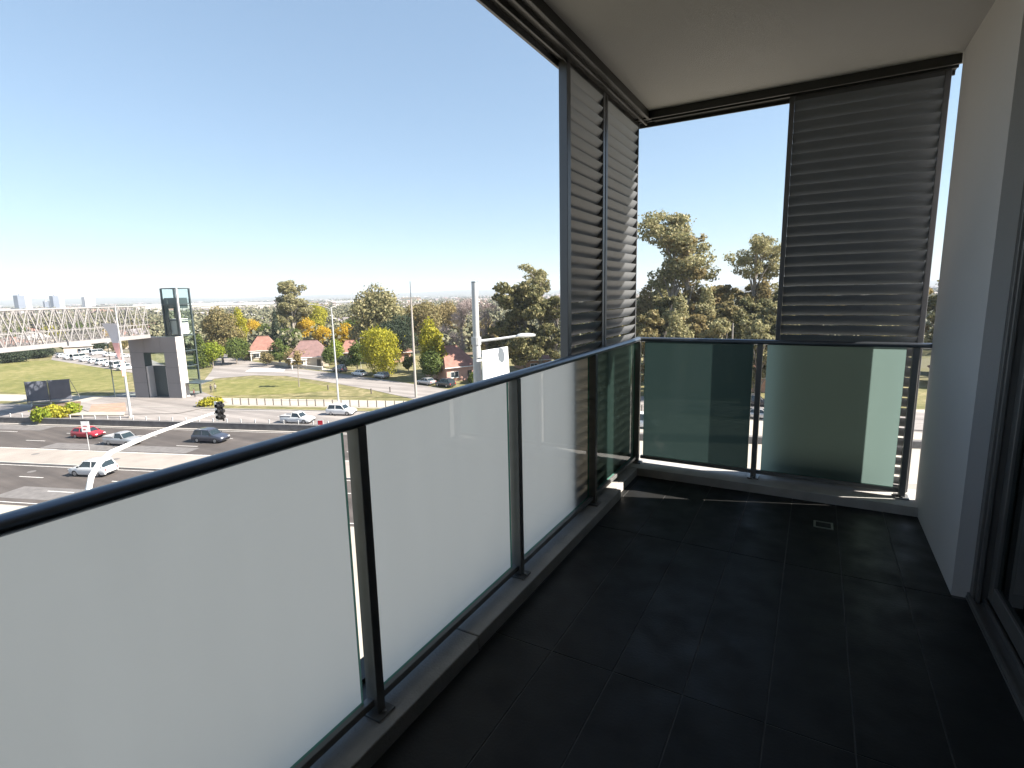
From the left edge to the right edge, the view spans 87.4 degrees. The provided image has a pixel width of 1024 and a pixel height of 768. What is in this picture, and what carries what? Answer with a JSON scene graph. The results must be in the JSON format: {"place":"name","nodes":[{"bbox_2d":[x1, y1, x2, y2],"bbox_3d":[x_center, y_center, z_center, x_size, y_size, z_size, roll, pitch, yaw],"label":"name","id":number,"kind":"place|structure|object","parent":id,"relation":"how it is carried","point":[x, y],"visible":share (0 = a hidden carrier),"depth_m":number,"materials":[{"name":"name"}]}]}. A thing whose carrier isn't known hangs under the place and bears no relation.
{"place":"outdoors","nodes":[
{"label":"outdoors","id":0,"kind":"place"},
{"bbox_2d":[32,401,80,417],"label":"mulch bed","id":1,"kind":"object","parent":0,"point":[45,405],"visible":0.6,"depth_m":98.97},
{"bbox_2d":[28,406,51,422],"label":"shrub","id":2,"kind":"object","parent":1,"relation":"on","point":[39,414],"visible":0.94,"depth_m":83.67,"materials":[{"name":"green plant"}]},
{"bbox_2d":[24,379,79,406],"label":"billboard","id":3,"kind":"object","parent":1,"relation":"on","point":[38,390],"visible":0.92,"depth_m":98.89,"materials":[{"name":"black metal"}]},
{"bbox_2d":[43,402,71,417],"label":"shrub","id":4,"kind":"object","parent":1,"relation":"on","point":[56,411],"visible":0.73,"depth_m":86.94,"materials":[{"name":"yellow plant"}]},
{"bbox_2d":[51,352,162,372],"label":"car park","id":5,"kind":"structure","parent":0,"point":[113,358],"depth_m":174.92,"materials":[{"name":"asphalt"}]},
{"bbox_2d":[81,391,228,413],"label":"forecourt","id":6,"kind":"structure","parent":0,"point":[154,405],"depth_m":99.52,"materials":[{"name":"concrete"}]},
{"bbox_2d":[89,403,125,411],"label":"red paving","id":7,"kind":"structure","parent":6,"relation":"on","point":[111,407],"depth_m":95.41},
{"bbox_2d":[128,288,212,397],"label":"lift tower","id":8,"kind":"structure","parent":6,"relation":"on","point":[169,378],"depth_m":103.66,"materials":[{"name":"grey concrete"}]},
{"bbox_2d":[153,365,168,395],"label":"lift door","id":9,"kind":"structure","parent":8,"relation":"in","point":[160,375],"depth_m":105.39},
{"bbox_2d":[0,504,363,658],"bbox_3d":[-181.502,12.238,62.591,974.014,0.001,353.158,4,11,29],"label":"verge","id":10,"kind":"structure","parent":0,"point":[5,508],"depth_m":36.69,"materials":[{"name":"concrete"}]},
{"bbox_2d":[0,305,150,352],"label":"footbridge","id":11,"kind":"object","parent":10,"relation":"on","point":[41,343],"visible":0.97,"depth_m":87.56,"materials":[{"name":"white metal"}]},
{"bbox_2d":[85,401,225,489],"bbox_3d":[-22.952,7.737,35.816,0.808,11.050,11.754,0,10,9],"label":"traffic signal","id":12,"kind":"object","parent":10,"relation":"on","point":[219,411],"visible":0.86,"depth_m":33.50,"materials":[{"name":"white paint"}]},
{"bbox_2d":[476,347,508,398],"bbox_3d":[-0.484,7.090,19.391,1.535,16.832,0.170,-11,13,-44],"label":"sign board","id":13,"kind":"object","parent":10,"relation":"on","point":[495,361],"visible":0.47,"depth_m":18.02,"materials":[{"name":"white paint"}]},
{"bbox_2d":[471,281,534,381],"bbox_3d":[-0.139,5.989,19.233,2.165,19.040,0.380,-1,10,0],"label":"street lamp","id":14,"kind":"object","parent":10,"relation":"on","point":[476,340],"visible":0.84,"depth_m":17.86,"materials":[{"name":"metal"}]},
{"bbox_2d":[0,424,509,460],"bbox_3d":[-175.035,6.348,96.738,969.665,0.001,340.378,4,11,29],"label":"road","id":15,"kind":"structure","parent":0,"point":[61,434],"depth_m":73.67,"materials":[{"name":"asphalt"}]},
{"bbox_2d":[70,426,105,438],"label":"car","id":16,"kind":"object","parent":15,"relation":"on","point":[76,432],"visible":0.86,"depth_m":74.57,"materials":[{"name":"red paint"}]},
{"bbox_2d":[40,443,197,452],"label":"asphalt patch","id":17,"kind":"object","parent":15,"relation":"on","point":[130,448],"visible":0.8,"depth_m":69.29,"materials":[{"name":"asphalt"}]},
{"bbox_2d":[102,431,142,444],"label":"pickup truck","id":18,"kind":"object","parent":15,"relation":"on","point":[122,437],"visible":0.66,"depth_m":70.45,"materials":[{"name":"silver metal"}]},
{"bbox_2d":[0,423,346,433],"bbox_3d":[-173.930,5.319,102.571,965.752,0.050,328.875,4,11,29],"label":"kerb line","id":19,"kind":"object","parent":15,"relation":"on","point":[151,427],"depth_m":80.11,"materials":[{"name":"concrete"}]},
{"bbox_2d":[191,427,229,443],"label":"car","id":20,"kind":"object","parent":15,"relation":"on","point":[211,434],"visible":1,"depth_m":70.79,"materials":[{"name":"metal"}]},
{"bbox_2d":[0,463,511,529],"bbox_3d":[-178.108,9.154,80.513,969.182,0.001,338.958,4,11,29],"label":"road","id":21,"kind":"structure","parent":0,"point":[54,476],"depth_m":57.57,"materials":[{"name":"asphalt"}]},
{"bbox_2d":[0,486,84,499],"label":"asphalt patch","id":22,"kind":"object","parent":21,"relation":"on","point":[36,493],"visible":0.5,"depth_m":53.43,"materials":[{"name":"asphalt"}]},
{"bbox_2d":[68,457,117,476],"bbox_3d":[-46.020,9.051,58.787,4.760,1.782,2.220,0,10,8],"label":"car","id":23,"kind":"object","parent":21,"relation":"on","point":[108,465],"visible":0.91,"depth_m":58.03,"materials":[{"name":"white metal"}]},
{"bbox_2d":[213,379,342,395],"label":"grass","id":24,"kind":"structure","parent":0,"point":[247,387],"depth_m":113.60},
{"bbox_2d":[201,354,448,398],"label":"side street","id":25,"kind":"structure","parent":0,"point":[229,367],"depth_m":128.42,"materials":[{"name":"asphalt"}]},
{"bbox_2d":[0,401,752,418],"bbox_3d":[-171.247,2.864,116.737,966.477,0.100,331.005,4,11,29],"label":"verge","id":26,"kind":"structure","parent":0,"point":[237,407],"depth_m":92.61,"materials":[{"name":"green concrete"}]},
{"bbox_2d":[0,448,916,489],"bbox_3d":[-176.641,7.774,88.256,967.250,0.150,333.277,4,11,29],"label":"median","id":27,"kind":"object","parent":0,"point":[156,461],"depth_m":64.59,"materials":[{"name":"concrete"}]},
{"bbox_2d":[0,405,922,432],"bbox_3d":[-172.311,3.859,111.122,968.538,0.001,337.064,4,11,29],"label":"road","id":28,"kind":"structure","parent":0,"point":[237,415],"depth_m":87.66,"materials":[{"name":"asphalt"}]},
{"bbox_2d":[101,304,133,417],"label":"street lamp","id":29,"kind":"object","parent":28,"relation":"on","point":[112,330],"visible":0.98,"depth_m":85.35,"materials":[{"name":"metal"}]},
{"bbox_2d":[279,411,314,423],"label":"pickup truck","id":30,"kind":"object","parent":28,"relation":"on","point":[302,417],"visible":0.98,"depth_m":80.53,"materials":[{"name":"white metal"}]},
{"bbox_2d":[325,403,356,415],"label":"car","id":31,"kind":"object","parent":28,"relation":"on","point":[339,408],"visible":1,"depth_m":85.46,"materials":[{"name":"white metal"}]},
{"bbox_2d":[0,404,916,422],"bbox_3d":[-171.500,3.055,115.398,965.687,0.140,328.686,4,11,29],"label":"kerb","id":32,"kind":"structure","parent":28,"relation":"on","point":[223,408],"depth_m":92.23,"materials":[{"name":"concrete"}]},
{"bbox_2d":[0,394,924,412],"bbox_3d":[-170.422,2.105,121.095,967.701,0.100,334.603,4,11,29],"label":"footpath","id":33,"kind":"structure","parent":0,"point":[236,401],"depth_m":97.06,"materials":[{"name":"concrete"}]},
{"bbox_2d":[0,354,927,409],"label":"grass","id":34,"kind":"structure","parent":0,"point":[402,374],"depth_m":115.73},
{"bbox_2d":[0,360,128,393],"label":"grass","id":35,"kind":"structure","parent":34,"relation":"on","point":[14,376],"depth_m":139.37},
{"bbox_2d":[0,344,31,363],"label":"shrub","id":36,"kind":"object","parent":35,"relation":"on","point":[13,357],"visible":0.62,"depth_m":172.65,"materials":[{"name":"green plant"}]},
{"bbox_2d":[193,333,209,368],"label":"tree","id":37,"kind":"object","parent":34,"relation":"on","point":[199,344],"visible":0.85,"depth_m":146.68,"materials":[{"name":"green plant"}]},
{"bbox_2d":[193,340,226,366],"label":"tree","id":38,"kind":"object","parent":34,"relation":"on","point":[213,353],"visible":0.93,"depth_m":148.29,"materials":[{"name":"green plant"}]},
{"bbox_2d":[196,303,247,362],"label":"tree","id":39,"kind":"object","parent":34,"relation":"on","point":[221,329],"visible":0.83,"depth_m":155.70,"materials":[{"name":"green plant"}]},
{"bbox_2d":[223,337,249,363],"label":"tree","id":40,"kind":"object","parent":34,"relation":"on","point":[238,348],"visible":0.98,"depth_m":153.89,"materials":[{"name":"green plant"}]},
{"bbox_2d":[249,336,277,360],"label":"house","id":41,"kind":"structure","parent":34,"relation":"on","point":[260,344],"depth_m":165.73,"materials":[{"name":"ceramic"}]},
{"bbox_2d":[267,338,289,361],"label":"tree","id":42,"kind":"object","parent":34,"relation":"on","point":[277,354],"visible":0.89,"depth_m":152.16,"materials":[{"name":"green plant"}]},
{"bbox_2d":[287,340,328,368],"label":"house","id":43,"kind":"structure","parent":34,"relation":"on","point":[314,348],"depth_m":145.85,"materials":[{"name":"brown tile"}]},
{"bbox_2d":[346,340,365,369],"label":"tree","id":44,"kind":"object","parent":34,"relation":"on","point":[355,359],"visible":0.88,"depth_m":135.18,"materials":[{"name":"green plant"}]},
{"bbox_2d":[347,282,408,343],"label":"tree","id":45,"kind":"object","parent":34,"relation":"on","point":[375,307],"visible":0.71,"depth_m":158.83,"materials":[{"name":"green plant"}]},
{"bbox_2d":[357,325,404,375],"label":"tree","id":46,"kind":"object","parent":34,"relation":"on","point":[380,345],"visible":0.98,"depth_m":125.09,"materials":[{"name":"yellow plant"}]},
{"bbox_2d":[375,314,418,355],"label":"tree","id":47,"kind":"object","parent":34,"relation":"on","point":[398,326],"visible":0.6,"depth_m":150.38,"materials":[{"name":"green plant"}]},
{"bbox_2d":[401,285,420,397],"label":"power pole","id":48,"kind":"object","parent":34,"relation":"on","point":[413,349],"visible":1,"depth_m":97.04,"materials":[{"name":"white paint"}]},
{"bbox_2d":[417,347,443,377],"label":"shrub","id":49,"kind":"object","parent":34,"relation":"on","point":[429,365],"visible":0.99,"depth_m":116.00,"materials":[{"name":"green plant"}]},
{"bbox_2d":[416,316,448,377],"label":"tree","id":50,"kind":"object","parent":34,"relation":"on","point":[433,336],"visible":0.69,"depth_m":117.84,"materials":[{"name":"yellow plant"}]},
{"bbox_2d":[426,345,472,380],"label":"house","id":51,"kind":"structure","parent":34,"relation":"on","point":[457,362],"depth_m":117.95,"materials":[{"name":"pink brick"}]},
{"bbox_2d":[437,297,483,350],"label":"tree","id":52,"kind":"object","parent":34,"relation":"on","point":[464,306],"visible":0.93,"depth_m":127.62,"materials":[{"name":"grey plant"}]},
{"bbox_2d":[468,300,499,349],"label":"tree","id":53,"kind":"object","parent":34,"relation":"on","point":[485,322],"visible":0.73,"depth_m":124.36,"materials":[{"name":"grey plant"}]},
{"bbox_2d":[481,318,523,358],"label":"tree","id":54,"kind":"object","parent":34,"relation":"on","point":[493,344],"visible":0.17,"depth_m":122.95,"materials":[{"name":"green plant"}]},
{"bbox_2d":[491,280,558,368],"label":"tree","id":55,"kind":"object","parent":34,"relation":"on","point":[523,302],"visible":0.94,"depth_m":115.38,"materials":[{"name":"green plant"}]},
{"bbox_2d":[517,263,551,364],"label":"tree","id":56,"kind":"object","parent":34,"relation":"on","point":[539,276],"visible":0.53,"depth_m":123.93,"materials":[{"name":"green plant"}]},
{"bbox_2d":[541,295,559,359],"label":"tree","id":57,"kind":"object","parent":34,"relation":"on","point":[553,312],"visible":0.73,"depth_m":116.18,"materials":[{"name":"green plant"}]},
{"bbox_2d":[636,281,660,362],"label":"tree","id":58,"kind":"object","parent":34,"relation":"on","point":[645,305],"visible":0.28,"depth_m":120.97,"materials":[{"name":"green plant"}]},
{"bbox_2d":[636,309,665,382],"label":"tree","id":59,"kind":"object","parent":34,"relation":"on","point":[646,321],"visible":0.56,"depth_m":95.37,"materials":[{"name":"green plant"}]},
{"bbox_2d":[642,295,676,336],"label":"tree","id":60,"kind":"object","parent":34,"relation":"on","point":[663,304],"visible":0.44,"depth_m":108.56,"materials":[{"name":"green plant"}]},
{"bbox_2d":[660,294,691,337],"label":"tree","id":61,"kind":"object","parent":34,"relation":"on","point":[681,305],"visible":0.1,"depth_m":104.87,"materials":[{"name":"green plant"}]},
{"bbox_2d":[637,208,720,310],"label":"tree","id":62,"kind":"object","parent":34,"relation":"on","point":[678,224],"visible":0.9,"depth_m":117.00,"materials":[{"name":"green plant"}]},
{"bbox_2d":[664,308,697,337],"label":"tree","id":63,"kind":"object","parent":34,"relation":"on","point":[674,329],"visible":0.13,"depth_m":90.33,"materials":[{"name":"green plant"}]},
{"bbox_2d":[666,229,707,315],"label":"tree","id":64,"kind":"object","parent":34,"relation":"on","point":[697,275],"visible":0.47,"depth_m":114.78,"materials":[{"name":"green plant"}]},
{"bbox_2d":[677,288,705,325],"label":"tree","id":65,"kind":"object","parent":34,"relation":"on","point":[691,304],"visible":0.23,"depth_m":117.35,"materials":[{"name":"green plant"}]},
{"bbox_2d":[683,314,708,337],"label":"tree","id":66,"kind":"object","parent":34,"relation":"on","point":[700,319],"visible":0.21,"depth_m":96.86,"materials":[{"name":"green plant"}]},
{"bbox_2d":[691,279,718,337],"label":"tree","id":67,"kind":"object","parent":34,"relation":"on","point":[705,306],"visible":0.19,"depth_m":111.41,"materials":[{"name":"green plant"}]},
{"bbox_2d":[698,318,731,338],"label":"tree","id":68,"kind":"object","parent":34,"relation":"on","point":[718,326],"visible":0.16,"depth_m":91.65,"materials":[{"name":"green plant"}]},
{"bbox_2d":[713,284,738,333],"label":"tree","id":69,"kind":"object","parent":34,"relation":"on","point":[729,295],"visible":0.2,"depth_m":117.28,"materials":[{"name":"green plant"}]},
{"bbox_2d":[706,301,754,357],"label":"tree","id":70,"kind":"object","parent":34,"relation":"on","point":[725,309],"visible":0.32,"depth_m":102.46,"materials":[{"name":"green plant"}]},
{"bbox_2d":[724,306,755,372],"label":"tree","id":71,"kind":"object","parent":34,"relation":"on","point":[738,317],"visible":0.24,"depth_m":93.60,"materials":[{"name":"green plant"}]},
{"bbox_2d":[737,296,767,314],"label":"tree","id":72,"kind":"object","parent":34,"relation":"on","point":[744,302],"visible":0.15,"depth_m":107.21,"materials":[{"name":"green plant"}]},
{"bbox_2d":[722,233,785,355],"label":"tree","id":73,"kind":"object","parent":34,"relation":"on","point":[763,246],"visible":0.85,"depth_m":115.78,"materials":[{"name":"green plant"}]},
{"bbox_2d":[739,318,774,393],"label":"tree","id":74,"kind":"object","parent":34,"relation":"on","point":[757,328],"visible":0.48,"depth_m":90.23,"materials":[{"name":"green plant"}]},
{"bbox_2d":[746,276,775,349],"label":"tree","id":75,"kind":"object","parent":34,"relation":"on","point":[765,290],"visible":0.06,"depth_m":115.63,"materials":[{"name":"green plant"}]},
{"bbox_2d":[747,299,794,354],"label":"tree","id":76,"kind":"object","parent":34,"relation":"on","point":[761,311],"visible":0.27,"depth_m":103.53,"materials":[{"name":"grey plant"}]},
{"bbox_2d":[0,280,938,380],"bbox_3d":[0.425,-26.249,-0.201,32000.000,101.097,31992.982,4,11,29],"label":"ground","id":77,"kind":"structure","parent":0,"point":[925,363],"depth_m":5865.92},
{"bbox_2d":[13,294,31,308],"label":"tower block","id":78,"kind":"structure","parent":77,"relation":"on","point":[21,301],"depth_m":1897.16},
{"bbox_2d":[200,302,272,309],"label":"industrial shed","id":79,"kind":"structure","parent":77,"relation":"on","point":[223,306],"depth_m":998.95,"materials":[{"name":"white paint"}]},
{"bbox_2d":[271,279,315,328],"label":"tree","id":80,"kind":"object","parent":77,"relation":"on","point":[288,311],"visible":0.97,"depth_m":190.81,"materials":[{"name":"green plant"}]},
{"bbox_2d":[308,303,328,327],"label":"tree","id":81,"kind":"object","parent":77,"relation":"on","point":[316,316],"visible":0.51,"depth_m":232.53,"materials":[{"name":"yellow plant"}]},
{"bbox_2d":[401,299,444,345],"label":"tree","id":82,"kind":"object","parent":77,"relation":"on","point":[422,311],"visible":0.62,"depth_m":171.21,"materials":[{"name":"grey plant"}]},
{"bbox_2d":[435,301,469,344],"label":"tree","id":83,"kind":"object","parent":77,"relation":"on","point":[446,309],"visible":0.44,"depth_m":197.90,"materials":[{"name":"grey plant"}]},
{"bbox_2d":[0,417,920,448],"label":"retaining wall","id":84,"kind":"structure","parent":77,"relation":"on","point":[221,425],"depth_m":79.56,"materials":[{"name":"concrete"}]},
{"bbox_2d":[0,293,936,353],"bbox_3d":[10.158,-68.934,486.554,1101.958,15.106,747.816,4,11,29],"label":"distant woods","id":85,"kind":"object","parent":77,"relation":"on","point":[156,326],"visible":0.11,"depth_m":293.15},
{"bbox_2d":[0,286,937,317],"bbox_3d":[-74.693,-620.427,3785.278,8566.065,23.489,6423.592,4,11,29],"label":"distant woods","id":86,"kind":"object","parent":77,"relation":"on","point":[934,289],"visible":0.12,"depth_m":1629.47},
{"bbox_2d":[0,286,937,315],"bbox_3d":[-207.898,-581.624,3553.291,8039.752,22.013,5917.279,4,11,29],"label":"distant roofs","id":87,"kind":"structure","parent":77,"relation":"on","point":[408,301],"depth_m":1915.29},
{"bbox_2d":[926,280,938,342],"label":"tree","id":88,"kind":"object","parent":77,"relation":"on","point":[932,302],"visible":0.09,"depth_m":107.23,"materials":[{"name":"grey plant"}]},
{"bbox_2d":[0,0,962,299],"label":"sky","id":89,"kind":"structure","parent":0,"point":[210,148],"materials":[{"name":"blue"}]},
{"bbox_2d":[370,475,1023,767],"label":"balcony floor","id":90,"kind":"structure","parent":0,"point":[650,622],"depth_m":2.09,"materials":[{"name":"tile"}]},
{"bbox_2d":[310,629,478,767],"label":"concrete kerb","id":91,"kind":"structure","parent":90,"relation":"on","point":[366,742],"depth_m":1.82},
{"bbox_2d":[0,337,642,767],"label":"balustrade","id":92,"kind":"object","parent":91,"relation":"on","point":[200,613],"visible":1,"depth_m":1.46,"materials":[{"name":"glass"}]},
{"bbox_2d":[360,657,366,700],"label":"louvre bottom track","id":93,"kind":"structure","parent":91,"relation":"on","point":[363,678],"depth_m":1.90,"materials":[{"name":"metal"}]},
{"bbox_2d":[559,58,605,357],"bbox_3d":[0.449,-0.512,3.348,0.050,2.590,0.610,4,11,29],"label":"louvre screen","id":94,"kind":"object","parent":93,"relation":"on","point":[582,113],"visible":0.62,"depth_m":3.20,"materials":[{"name":"paint"}]},
{"bbox_2d":[604,94,638,345],"bbox_3d":[0.782,-0.617,3.931,0.050,2.590,0.725,4,11,29],"label":"louvre screen","id":95,"kind":"object","parent":93,"relation":"on","point":[621,179],"visible":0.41,"depth_m":3.84,"materials":[{"name":"paint"}]},
{"bbox_2d":[457,487,620,648],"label":"concrete kerb","id":96,"kind":"structure","parent":90,"relation":"on","point":[484,622],"depth_m":2.67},
{"bbox_2d":[607,467,636,491],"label":"concrete kerb","id":97,"kind":"structure","parent":90,"relation":"on","point":[624,478],"depth_m":3.97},
{"bbox_2d":[628,454,918,516],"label":"concrete kerb","id":98,"kind":"structure","parent":90,"relation":"on","point":[854,497],"depth_m":3.74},
{"bbox_2d":[640,337,931,499],"bbox_3d":[1.790,0.187,3.810,1.860,1.006,0.096,4,11,29],"label":"balustrade","id":99,"kind":"object","parent":98,"relation":"on","point":[832,410],"visible":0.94,"depth_m":3.75,"materials":[{"name":"glass"}]},
{"bbox_2d":[775,69,951,491],"bbox_3d":[2.241,-0.590,3.568,0.845,2.595,0.050,4,11,29],"label":"louvre screen","id":100,"kind":"object","parent":98,"relation":"on","point":[864,162],"visible":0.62,"depth_m":3.46,"materials":[{"name":"paint"}]},
{"bbox_2d":[543,0,995,110],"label":"ceiling","id":101,"kind":"structure","parent":0,"point":[651,55],"depth_m":2.80,"materials":[{"name":"paint"}]},
{"bbox_2d":[476,0,652,126],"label":"louvre track","id":102,"kind":"structure","parent":101,"relation":"attached to","point":[543,29],"depth_m":2.69,"materials":[{"name":"metal"}]},
{"bbox_2d":[635,53,962,128],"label":"louvre track","id":103,"kind":"structure","parent":101,"relation":"attached to","point":[771,97],"depth_m":3.48,"materials":[{"name":"metal"}]},
{"bbox_2d":[639,420,921,482],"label":"paved forecourt","id":104,"kind":"structure","parent":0,"point":[914,465],"depth_m":59.71,"materials":[{"name":"concrete"}]},
{"bbox_2d":[640,396,924,429],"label":"street","id":105,"kind":"structure","parent":0,"point":[919,418],"depth_m":75.97,"materials":[{"name":"asphalt"}]},
{"bbox_3d":[1.357,9.186,-8.188,14.120,21.800,24.200,4,11,29],"label":"apartment building","id":106,"kind":"object","parent":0,"visible":0},
{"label":"slab edge","id":107,"kind":"structure","parent":106,"relation":"attached to","visible":0},
{"bbox_2d":[915,0,1023,597],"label":"side wall","id":108,"kind":"structure","parent":107,"relation":"on","point":[984,202],"depth_m":2.48,"materials":[{"name":"paint"}]},
{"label":"room wall","id":109,"kind":"structure","parent":0,"visible":0},
{"bbox_3d":[0.815,-1.139,-0.538,0.415,0.195,6.000,4,11,29],"label":"door lintel","id":110,"kind":"structure","parent":109,"relation":"attached to","visible":0},
{"bbox_2d":[965,183,1023,719],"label":"sliding door","id":111,"kind":"structure","parent":110,"relation":"attached to","point":[994,597],"depth_m":2.22,"materials":[{"name":"grey metal"}]},
{"bbox_2d":[988,337,1023,662],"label":"door leaf","id":112,"kind":"structure","parent":111,"relation":"in","point":[1006,587],"depth_m":2.19,"materials":[{"name":"grey metal"}]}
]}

